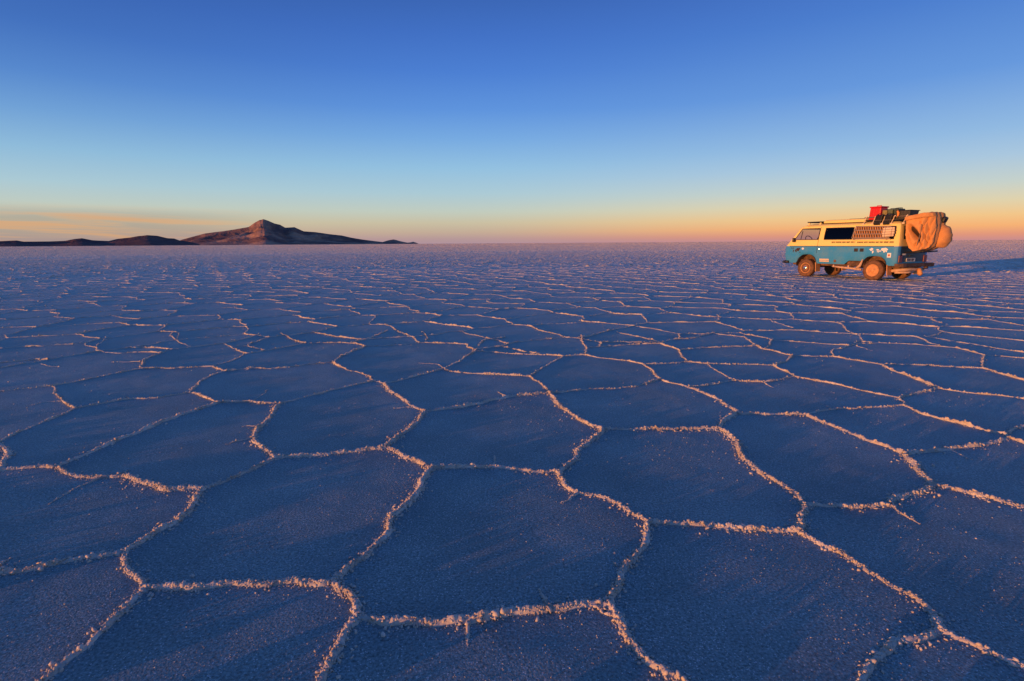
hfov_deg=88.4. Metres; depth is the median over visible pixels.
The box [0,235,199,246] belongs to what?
hills
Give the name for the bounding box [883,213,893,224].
canister
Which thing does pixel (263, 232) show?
mountain
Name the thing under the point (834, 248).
camper van
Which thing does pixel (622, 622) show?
salt ridges
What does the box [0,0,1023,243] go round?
sky
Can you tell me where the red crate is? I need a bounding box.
[869,205,888,219]
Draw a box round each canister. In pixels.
[873,214,883,224]
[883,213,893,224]
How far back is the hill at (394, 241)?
25718.58 m
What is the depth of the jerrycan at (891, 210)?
18.05 m
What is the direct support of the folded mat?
on the sand ladder
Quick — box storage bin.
[896,210,919,218]
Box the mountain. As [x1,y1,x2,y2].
[181,219,401,244]
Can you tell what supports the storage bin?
on the camper van
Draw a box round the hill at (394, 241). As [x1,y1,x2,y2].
[384,239,417,243]
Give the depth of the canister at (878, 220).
18.17 m
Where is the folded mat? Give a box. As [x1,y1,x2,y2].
[882,227,894,236]
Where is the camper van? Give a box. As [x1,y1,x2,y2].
[782,215,937,279]
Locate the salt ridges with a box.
[0,242,1023,680]
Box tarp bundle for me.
[905,212,952,250]
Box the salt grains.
[0,240,1023,680]
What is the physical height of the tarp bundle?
1.261 m
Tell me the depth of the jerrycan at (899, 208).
17.92 m
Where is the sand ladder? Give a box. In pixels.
[851,226,891,238]
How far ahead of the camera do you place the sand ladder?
18.43 m
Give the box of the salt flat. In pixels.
[0,240,1023,680]

